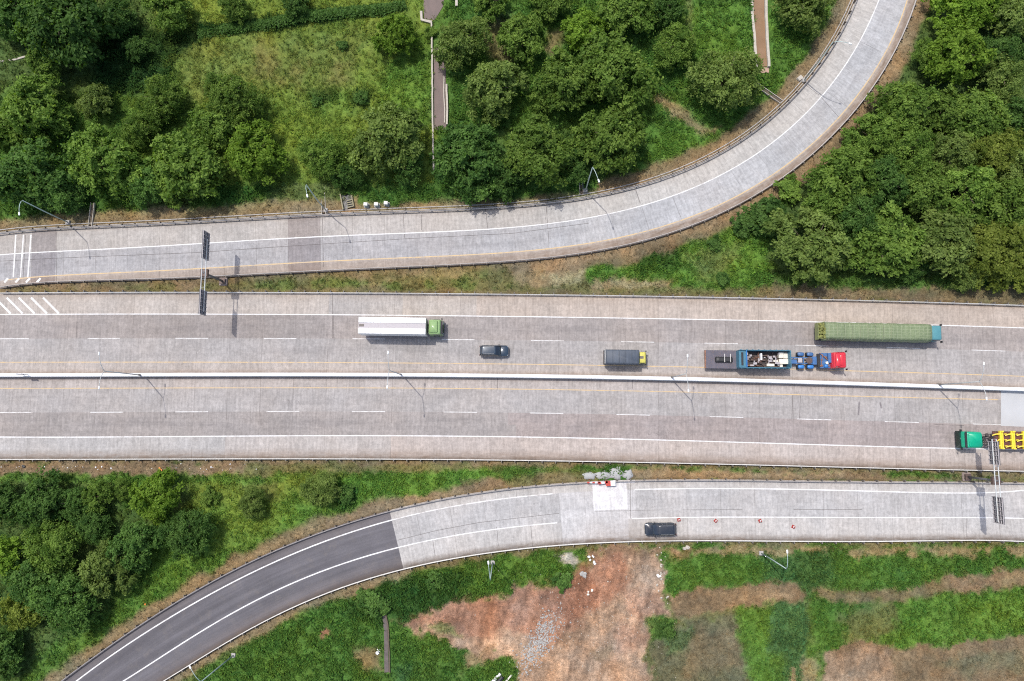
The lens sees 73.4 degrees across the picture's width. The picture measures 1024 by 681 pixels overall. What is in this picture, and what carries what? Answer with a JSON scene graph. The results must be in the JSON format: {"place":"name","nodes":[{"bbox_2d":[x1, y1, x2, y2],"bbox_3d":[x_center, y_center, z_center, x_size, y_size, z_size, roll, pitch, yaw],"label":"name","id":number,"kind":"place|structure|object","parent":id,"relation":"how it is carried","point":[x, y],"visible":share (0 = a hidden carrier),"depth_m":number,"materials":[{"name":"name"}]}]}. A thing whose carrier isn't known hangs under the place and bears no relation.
{"place":"outdoors","nodes":[
{"label":"outdoors","id":0,"kind":"place"},
{"bbox_2d":[61,510,402,680],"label":"asphalt road","id":1,"kind":"structure","parent":0,"point":[181,634],"depth_m":100.43,"materials":[{"name":"asphalt"}]},
{"bbox_2d":[0,0,914,288],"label":"ramp road","id":2,"kind":"structure","parent":0,"point":[812,116],"depth_m":106.27,"materials":[{"name":"concrete"}]},
{"bbox_2d":[0,0,1023,680],"bbox_3d":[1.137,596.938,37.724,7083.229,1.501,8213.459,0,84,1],"label":"ground","id":3,"kind":"structure","parent":0,"point":[508,624],"depth_m":101.80,"materials":[{"name":"plant"}]},
{"bbox_2d":[0,479,22,527],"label":"tree","id":4,"kind":"object","parent":3,"relation":"on","point":[8,496],"visible":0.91,"depth_m":99.40,"materials":[{"name":"green plant"}]},
{"bbox_2d":[0,534,25,585],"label":"tree","id":5,"kind":"object","parent":3,"relation":"on","point":[7,557],"visible":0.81,"depth_m":98.27,"materials":[{"name":"green plant"}]},
{"bbox_2d":[0,627,26,680],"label":"tree","id":6,"kind":"object","parent":3,"relation":"on","point":[11,657],"visible":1,"depth_m":97.30,"materials":[{"name":"green plant"}]},
{"bbox_2d":[0,106,37,156],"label":"tree","id":7,"kind":"object","parent":3,"relation":"on","point":[14,137],"visible":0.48,"depth_m":105.62,"materials":[{"name":"green plant"}]},
{"bbox_2d":[0,0,43,41],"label":"tree","id":8,"kind":"object","parent":3,"relation":"on","point":[7,13],"visible":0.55,"depth_m":106.00,"materials":[{"name":"green plant"}]},
{"bbox_2d":[0,593,46,631],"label":"tree","id":9,"kind":"object","parent":3,"relation":"on","point":[19,616],"visible":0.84,"depth_m":97.85,"materials":[{"name":"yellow plant"}]},
{"bbox_2d":[1,557,66,607],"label":"tree","id":10,"kind":"object","parent":3,"relation":"on","point":[23,580],"visible":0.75,"depth_m":96.75,"materials":[{"name":"green plant"}]},
{"bbox_2d":[1,72,73,142],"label":"tree","id":11,"kind":"object","parent":3,"relation":"on","point":[19,104],"visible":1,"depth_m":103.95,"materials":[{"name":"green plant"}]},
{"bbox_2d":[13,465,65,527],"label":"tree","id":12,"kind":"object","parent":3,"relation":"on","point":[37,503],"visible":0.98,"depth_m":98.57,"materials":[{"name":"green plant"}]},
{"bbox_2d":[0,136,86,213],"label":"tree","id":13,"kind":"object","parent":3,"relation":"on","point":[18,163],"visible":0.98,"depth_m":102.74,"materials":[{"name":"green plant"}]},
{"bbox_2d":[24,41,65,77],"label":"tree","id":14,"kind":"object","parent":3,"relation":"on","point":[51,67],"visible":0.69,"depth_m":106.08,"materials":[{"name":"green plant"}]},
{"bbox_2d":[20,518,86,573],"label":"tree","id":15,"kind":"object","parent":3,"relation":"on","point":[46,543],"visible":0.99,"depth_m":97.55,"materials":[{"name":"green plant"}]},
{"bbox_2d":[25,568,102,637],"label":"tree","id":16,"kind":"object","parent":3,"relation":"on","point":[63,614],"visible":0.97,"depth_m":96.26,"materials":[{"name":"green plant"}]},
{"bbox_2d":[40,165,87,218],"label":"tree","id":17,"kind":"object","parent":3,"relation":"on","point":[61,200],"visible":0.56,"depth_m":104.58,"materials":[{"name":"green plant"}]},
{"bbox_2d":[12,0,119,70],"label":"tree","id":18,"kind":"object","parent":3,"relation":"on","point":[69,33],"visible":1,"depth_m":102.61,"materials":[{"name":"green plant"}]},
{"bbox_2d":[56,485,90,524],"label":"tree","id":19,"kind":"object","parent":3,"relation":"on","point":[72,502],"visible":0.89,"depth_m":99.46,"materials":[{"name":"green plant"}]},
{"bbox_2d":[68,508,116,545],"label":"tree","id":20,"kind":"object","parent":3,"relation":"on","point":[85,529],"visible":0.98,"depth_m":99.26,"materials":[{"name":"green plant"}]},
{"bbox_2d":[74,82,113,121],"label":"tree","id":21,"kind":"object","parent":3,"relation":"on","point":[94,94],"visible":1,"depth_m":106.12,"materials":[{"name":"green plant"}]},
{"bbox_2d":[81,479,115,513],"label":"tree","id":22,"kind":"object","parent":3,"relation":"on","point":[94,504],"visible":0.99,"depth_m":99.80,"materials":[{"name":"green plant"}]},
{"bbox_2d":[57,123,147,201],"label":"tree","id":23,"kind":"object","parent":3,"relation":"on","point":[87,155],"visible":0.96,"depth_m":102.75,"materials":[{"name":"green plant"}]},
{"bbox_2d":[77,536,141,598],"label":"tree","id":24,"kind":"object","parent":3,"relation":"on","point":[96,567],"visible":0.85,"depth_m":97.22,"materials":[{"name":"green plant"}]},
{"bbox_2d":[95,0,137,42],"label":"tree","id":25,"kind":"object","parent":3,"relation":"on","point":[117,9],"visible":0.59,"depth_m":107.26,"materials":[{"name":"green plant"}]},
{"bbox_2d":[105,519,164,574],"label":"tree","id":26,"kind":"object","parent":3,"relation":"on","point":[128,538],"visible":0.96,"depth_m":97.78,"materials":[{"name":"green plant"}]},
{"bbox_2d":[120,35,156,62],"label":"tree","id":27,"kind":"object","parent":3,"relation":"on","point":[136,50],"visible":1,"depth_m":107.81,"materials":[{"name":"green plant"}]},
{"bbox_2d":[119,109,162,150],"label":"tree","id":28,"kind":"object","parent":3,"relation":"on","point":[135,122],"visible":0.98,"depth_m":105.27,"materials":[{"name":"green plant"}]},
{"bbox_2d":[124,161,164,209],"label":"tree","id":29,"kind":"object","parent":3,"relation":"on","point":[142,190],"visible":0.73,"depth_m":103.75,"materials":[{"name":"green plant"}]},
{"bbox_2d":[128,466,184,525],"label":"tree","id":30,"kind":"object","parent":3,"relation":"on","point":[152,506],"visible":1,"depth_m":98.29,"materials":[{"name":"green plant"}]},
{"bbox_2d":[134,73,185,126],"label":"tree","id":31,"kind":"object","parent":3,"relation":"on","point":[156,95],"visible":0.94,"depth_m":105.26,"materials":[{"name":"green plant"}]},
{"bbox_2d":[139,0,193,35],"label":"tree","id":32,"kind":"object","parent":3,"relation":"on","point":[164,17],"visible":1,"depth_m":107.14,"materials":[{"name":"green plant"}]},
{"bbox_2d":[142,128,229,202],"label":"tree","id":33,"kind":"object","parent":3,"relation":"on","point":[188,157],"visible":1,"depth_m":101.86,"materials":[{"name":"green plant"}]},
{"bbox_2d":[156,507,216,561],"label":"tree","id":34,"kind":"object","parent":3,"relation":"on","point":[175,539],"visible":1,"depth_m":97.72,"materials":[{"name":"green plant"}]},
{"bbox_2d":[186,108,237,149],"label":"tree","id":35,"kind":"object","parent":3,"relation":"on","point":[202,124],"visible":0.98,"depth_m":104.43,"materials":[{"name":"green plant"}]},
{"bbox_2d":[198,230,227,315],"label":"sign gantry","id":36,"kind":"object","parent":3,"relation":"on","point":[223,281],"visible":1,"depth_m":99.22,"materials":[{"name":"metal"}]},
{"bbox_2d":[203,72,267,123],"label":"tree","id":37,"kind":"object","parent":3,"relation":"on","point":[223,90],"visible":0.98,"depth_m":104.53,"materials":[{"name":"green plant"}]},
{"bbox_2d":[237,485,265,519],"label":"tree","id":38,"kind":"object","parent":3,"relation":"on","point":[249,503],"visible":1,"depth_m":99.43,"materials":[{"name":"green plant"}]},
{"bbox_2d":[223,118,289,186],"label":"tree","id":39,"kind":"object","parent":3,"relation":"on","point":[238,155],"visible":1,"depth_m":102.88,"materials":[{"name":"green plant"}]},
{"bbox_2d":[196,0,406,39],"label":"hedge","id":40,"kind":"object","parent":3,"relation":"on","point":[364,9],"visible":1,"depth_m":109.71,"materials":[{"name":"green plant"}]},
{"bbox_2d":[299,470,342,506],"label":"tree","id":41,"kind":"object","parent":3,"relation":"on","point":[312,490],"visible":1,"depth_m":99.51,"materials":[{"name":"green plant"}]},
{"bbox_2d":[295,130,348,180],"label":"tree","id":42,"kind":"object","parent":3,"relation":"on","point":[328,153],"visible":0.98,"depth_m":103.69,"materials":[{"name":"green plant"}]},
{"bbox_2d":[329,162,364,190],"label":"tree","id":43,"kind":"object","parent":3,"relation":"on","point":[345,173],"visible":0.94,"depth_m":104.82,"materials":[{"name":"green plant"}]},
{"bbox_2d":[361,588,390,618],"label":"shrub","id":44,"kind":"object","parent":3,"relation":"on","point":[377,601],"visible":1,"depth_m":98.97,"materials":[{"name":"green plant"}]},
{"bbox_2d":[345,99,427,177],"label":"tree","id":45,"kind":"object","parent":3,"relation":"on","point":[400,130],"visible":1,"depth_m":101.97,"materials":[{"name":"green plant"}]},
{"bbox_2d":[371,12,418,56],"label":"tree","id":46,"kind":"object","parent":3,"relation":"on","point":[393,24],"visible":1,"depth_m":105.94,"materials":[{"name":"green plant"}]},
{"bbox_2d":[392,145,426,187],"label":"tree","id":47,"kind":"object","parent":3,"relation":"on","point":[412,168],"visible":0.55,"depth_m":104.26,"materials":[{"name":"green plant"}]},
{"bbox_2d":[0,0,853,232],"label":"concrete gutter","id":48,"kind":"object","parent":3,"relation":"on","point":[454,205],"visible":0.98,"depth_m":106.80,"materials":[{"name":"concrete"}]},
{"bbox_2d":[0,0,856,233],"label":"guardrail","id":49,"kind":"object","parent":3,"relation":"on","point":[572,199],"visible":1,"depth_m":106.22,"materials":[{"name":"metal"}]},
{"bbox_2d":[434,48,445,129],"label":"ditch bed","id":50,"kind":"object","parent":3,"relation":"in","point":[439,73],"visible":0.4,"depth_m":108.61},
{"bbox_2d":[0,0,916,288],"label":"guardrail","id":51,"kind":"object","parent":3,"relation":"on","point":[508,260],"visible":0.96,"depth_m":105.34,"materials":[{"name":"metal"}]},
{"bbox_2d":[431,13,493,75],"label":"tree","id":52,"kind":"object","parent":3,"relation":"on","point":[465,33],"visible":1,"depth_m":104.93,"materials":[{"name":"green plant"}]},
{"bbox_2d":[429,121,501,209],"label":"tree","id":53,"kind":"object","parent":3,"relation":"on","point":[478,144],"visible":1,"depth_m":101.79,"materials":[{"name":"green plant"}]},
{"bbox_2d":[462,60,531,128],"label":"tree","id":54,"kind":"object","parent":3,"relation":"on","point":[494,79],"visible":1,"depth_m":102.99,"materials":[{"name":"green plant"}]},
{"bbox_2d":[488,155,525,204],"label":"tree","id":55,"kind":"object","parent":3,"relation":"on","point":[509,177],"visible":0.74,"depth_m":103.29,"materials":[{"name":"green plant"}]},
{"bbox_2d":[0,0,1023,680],"bbox_3d":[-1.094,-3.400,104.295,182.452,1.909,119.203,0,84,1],"label":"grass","id":56,"kind":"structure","parent":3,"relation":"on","point":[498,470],"depth_m":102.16,"materials":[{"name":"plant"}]},
{"bbox_2d":[0,0,1023,680],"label":"broad leaved weeds","id":57,"kind":"object","parent":3,"relation":"on","point":[582,550],"visible":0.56,"depth_m":101.53,"materials":[{"name":"green plant"}]},
{"bbox_2d":[0,458,1023,473],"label":"guardrail","id":58,"kind":"object","parent":3,"relation":"on","point":[773,466],"visible":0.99,"depth_m":101.43,"materials":[{"name":"metal"}]},
{"bbox_2d":[1,290,1023,305],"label":"guardrail","id":59,"kind":"object","parent":3,"relation":"on","point":[765,297],"visible":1,"depth_m":104.24,"materials":[{"name":"metal"}]},
{"bbox_2d":[495,11,545,64],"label":"tree","id":60,"kind":"object","parent":3,"relation":"on","point":[523,26],"visible":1,"depth_m":105.22,"materials":[{"name":"green plant"}]},
{"bbox_2d":[501,111,579,189],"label":"tree","id":61,"kind":"object","parent":3,"relation":"on","point":[534,162],"visible":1,"depth_m":100.89,"materials":[{"name":"green plant"}]},
{"bbox_2d":[509,602,571,680],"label":"rubble","id":62,"kind":"object","parent":3,"relation":"on","point":[544,626],"visible":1,"depth_m":98.91,"materials":[{"name":"stone"}]},
{"bbox_2d":[62,478,1023,680],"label":"guardrail","id":63,"kind":"object","parent":3,"relation":"on","point":[246,563],"visible":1,"depth_m":100.54,"materials":[{"name":"metal"}]},
{"bbox_2d":[529,0,574,22],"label":"tree","id":64,"kind":"object","parent":3,"relation":"on","point":[550,9],"visible":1,"depth_m":106.54,"materials":[{"name":"green plant"}]},
{"bbox_2d":[526,45,597,114],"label":"tree","id":65,"kind":"object","parent":3,"relation":"on","point":[568,81],"visible":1,"depth_m":103.18,"materials":[{"name":"green plant"}]},
{"bbox_2d":[559,5,608,51],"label":"tree","id":66,"kind":"object","parent":3,"relation":"on","point":[579,25],"visible":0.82,"depth_m":105.91,"materials":[{"name":"green plant"}]},
{"bbox_2d":[164,540,1023,680],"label":"guardrail","id":67,"kind":"object","parent":3,"relation":"on","point":[655,541],"visible":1,"depth_m":99.72,"materials":[{"name":"metal"}]},
{"bbox_2d":[563,95,647,176],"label":"tree","id":68,"kind":"object","parent":3,"relation":"on","point":[617,138],"visible":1,"depth_m":101.63,"materials":[{"name":"green plant"}]},
{"bbox_2d":[576,26,663,105],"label":"tree","id":69,"kind":"object","parent":3,"relation":"on","point":[609,62],"visible":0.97,"depth_m":102.67,"materials":[{"name":"green plant"}]},
{"bbox_2d":[594,0,660,40],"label":"tree","id":70,"kind":"object","parent":3,"relation":"on","point":[639,14],"visible":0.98,"depth_m":105.12,"materials":[{"name":"green plant"}]},
{"bbox_2d":[647,0,688,28],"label":"tree","id":71,"kind":"object","parent":3,"relation":"on","point":[674,8],"visible":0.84,"depth_m":106.47,"materials":[{"name":"green plant"}]},
{"bbox_2d":[652,21,697,72],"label":"tree","id":72,"kind":"object","parent":3,"relation":"on","point":[668,51],"visible":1,"depth_m":104.77,"materials":[{"name":"green plant"}]},
{"bbox_2d":[683,46,764,113],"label":"tree","id":73,"kind":"object","parent":3,"relation":"on","point":[727,70],"visible":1,"depth_m":102.15,"materials":[{"name":"green plant"}]},
{"bbox_2d":[740,193,786,238],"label":"tree","id":74,"kind":"object","parent":3,"relation":"on","point":[761,208],"visible":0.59,"depth_m":103.46,"materials":[{"name":"green plant"}]},
{"bbox_2d":[770,0,835,40],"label":"tree","id":75,"kind":"object","parent":3,"relation":"on","point":[796,15],"visible":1,"depth_m":104.99,"materials":[{"name":"green plant"}]},
{"bbox_2d":[759,206,853,287],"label":"tree","id":76,"kind":"object","parent":3,"relation":"on","point":[831,242],"visible":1,"depth_m":99.57,"materials":[{"name":"green plant"}]},
{"bbox_2d":[801,181,845,223],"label":"tree","id":77,"kind":"object","parent":3,"relation":"on","point":[824,205],"visible":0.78,"depth_m":101.41,"materials":[{"name":"green plant"}]},
{"bbox_2d":[801,142,879,215],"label":"tree","id":78,"kind":"object","parent":3,"relation":"on","point":[850,167],"visible":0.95,"depth_m":100.98,"materials":[{"name":"green plant"}]},
{"bbox_2d":[834,188,884,241],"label":"tree","id":79,"kind":"object","parent":3,"relation":"on","point":[854,224],"visible":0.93,"depth_m":100.78,"materials":[{"name":"green plant"}]},
{"bbox_2d":[840,112,897,161],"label":"tree","id":80,"kind":"object","parent":3,"relation":"on","point":[880,130],"visible":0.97,"depth_m":102.73,"materials":[{"name":"green plant"}]},
{"bbox_2d":[842,200,929,277],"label":"tree","id":81,"kind":"object","parent":3,"relation":"on","point":[900,245],"visible":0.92,"depth_m":99.92,"materials":[{"name":"green plant"}]},
{"bbox_2d":[864,153,912,208],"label":"tree","id":82,"kind":"object","parent":3,"relation":"on","point":[893,183],"visible":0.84,"depth_m":101.12,"materials":[{"name":"green plant"}]},
{"bbox_2d":[865,80,941,135],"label":"tree","id":83,"kind":"object","parent":3,"relation":"on","point":[908,93],"visible":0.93,"depth_m":102.74,"materials":[{"name":"green plant"}]},
{"bbox_2d":[880,117,937,177],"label":"tree","id":84,"kind":"object","parent":3,"relation":"on","point":[922,149],"visible":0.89,"depth_m":101.46,"materials":[{"name":"green plant"}]},
{"bbox_2d":[896,154,954,221],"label":"tree","id":85,"kind":"object","parent":3,"relation":"on","point":[926,184],"visible":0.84,"depth_m":100.39,"materials":[{"name":"green plant"}]},
{"bbox_2d":[911,83,971,134],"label":"tree","id":86,"kind":"object","parent":3,"relation":"on","point":[948,96],"visible":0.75,"depth_m":103.08,"materials":[{"name":"green plant"}]},
{"bbox_2d":[905,203,980,278],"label":"tree","id":87,"kind":"object","parent":3,"relation":"on","point":[950,230],"visible":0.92,"depth_m":99.37,"materials":[{"name":"green plant"}]},
{"bbox_2d":[920,0,984,29],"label":"tree","id":88,"kind":"object","parent":3,"relation":"on","point":[959,8],"visible":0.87,"depth_m":104.31,"materials":[{"name":"green plant"}]},
{"bbox_2d":[924,128,981,173],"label":"tree","id":89,"kind":"object","parent":3,"relation":"on","point":[952,153],"visible":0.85,"depth_m":101.27,"materials":[{"name":"green plant"}]},
{"bbox_2d":[921,14,996,85],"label":"tree","id":90,"kind":"object","parent":3,"relation":"on","point":[968,42],"visible":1,"depth_m":102.59,"materials":[{"name":"green plant"}]},
{"bbox_2d":[928,164,1000,218],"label":"tree","id":91,"kind":"object","parent":3,"relation":"on","point":[980,182],"visible":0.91,"depth_m":100.27,"materials":[{"name":"green plant"}]},
{"bbox_2d":[936,84,1013,146],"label":"tree","id":92,"kind":"object","parent":3,"relation":"on","point":[988,114],"visible":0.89,"depth_m":101.93,"materials":[{"name":"green plant"}]},
{"bbox_2d":[961,439,1004,524],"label":"sign gantry","id":93,"kind":"object","parent":3,"relation":"on","point":[997,502],"visible":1,"depth_m":94.26,"materials":[{"name":"metal"}]},
{"bbox_2d":[965,218,1023,293],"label":"tree","id":94,"kind":"object","parent":3,"relation":"on","point":[991,237],"visible":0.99,"depth_m":99.60,"materials":[{"name":"green plant"}]},
{"bbox_2d":[965,126,1023,178],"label":"tree","id":95,"kind":"object","parent":3,"relation":"on","point":[992,150],"visible":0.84,"depth_m":101.08,"materials":[{"name":"green plant"}]},
{"bbox_2d":[973,176,1023,234],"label":"tree","id":96,"kind":"object","parent":3,"relation":"on","point":[1011,198],"visible":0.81,"depth_m":100.32,"materials":[{"name":"green plant"}]},
{"bbox_2d":[976,51,1023,104],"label":"tree","id":97,"kind":"object","parent":3,"relation":"on","point":[1011,84],"visible":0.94,"depth_m":103.40,"materials":[{"name":"green plant"}]},
{"bbox_2d":[982,32,1023,71],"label":"tree","id":98,"kind":"object","parent":3,"relation":"on","point":[1013,47],"visible":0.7,"depth_m":103.85,"materials":[{"name":"green plant"}]},
{"bbox_2d":[984,0,1023,37],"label":"tree","id":99,"kind":"object","parent":3,"relation":"on","point":[1012,13],"visible":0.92,"depth_m":104.10,"materials":[{"name":"green plant"}]},
{"bbox_2d":[0,293,1023,471],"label":"road","id":100,"kind":"structure","parent":0,"point":[374,418],"depth_m":103.37,"materials":[{"name":"concrete"}]},
{"bbox_2d":[358,317,443,336],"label":"box truck","id":101,"kind":"object","parent":100,"relation":"on","point":[385,326],"visible":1,"depth_m":100.95,"materials":[{"name":"metal"}]},
{"bbox_2d":[0,373,1023,391],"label":"median barrier","id":102,"kind":"object","parent":100,"relation":"on","point":[774,381],"visible":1,"depth_m":102.36,"materials":[{"name":"concrete"}]},
{"bbox_2d":[603,349,646,364],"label":"canvas truck","id":103,"kind":"object","parent":100,"relation":"on","point":[623,357],"visible":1,"depth_m":100.54,"materials":[{"name":"fabric"}]},
{"bbox_2d":[704,349,847,369],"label":"scrap trailer truck","id":104,"kind":"object","parent":100,"relation":"on","point":[835,360],"visible":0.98,"depth_m":101.79,"materials":[{"name":"metal"}]},
{"bbox_2d":[815,321,942,342],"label":"tarpaulin truck","id":105,"kind":"object","parent":100,"relation":"on","point":[874,332],"visible":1,"depth_m":100.11,"materials":[{"name":"fabric"}]},
{"bbox_2d":[955,429,1021,449],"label":"flatbed truck","id":106,"kind":"object","parent":100,"relation":"on","point":[968,439],"visible":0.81,"depth_m":99.73,"materials":[{"name":"paint"}]},
{"bbox_2d":[390,479,1023,568],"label":"ramp road","id":107,"kind":"structure","parent":0,"point":[538,517],"depth_m":100.72,"materials":[{"name":"concrete"}]},
{"bbox_2d":[753,0,766,66],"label":"path","id":108,"kind":"structure","parent":0,"point":[759,26],"depth_m":108.94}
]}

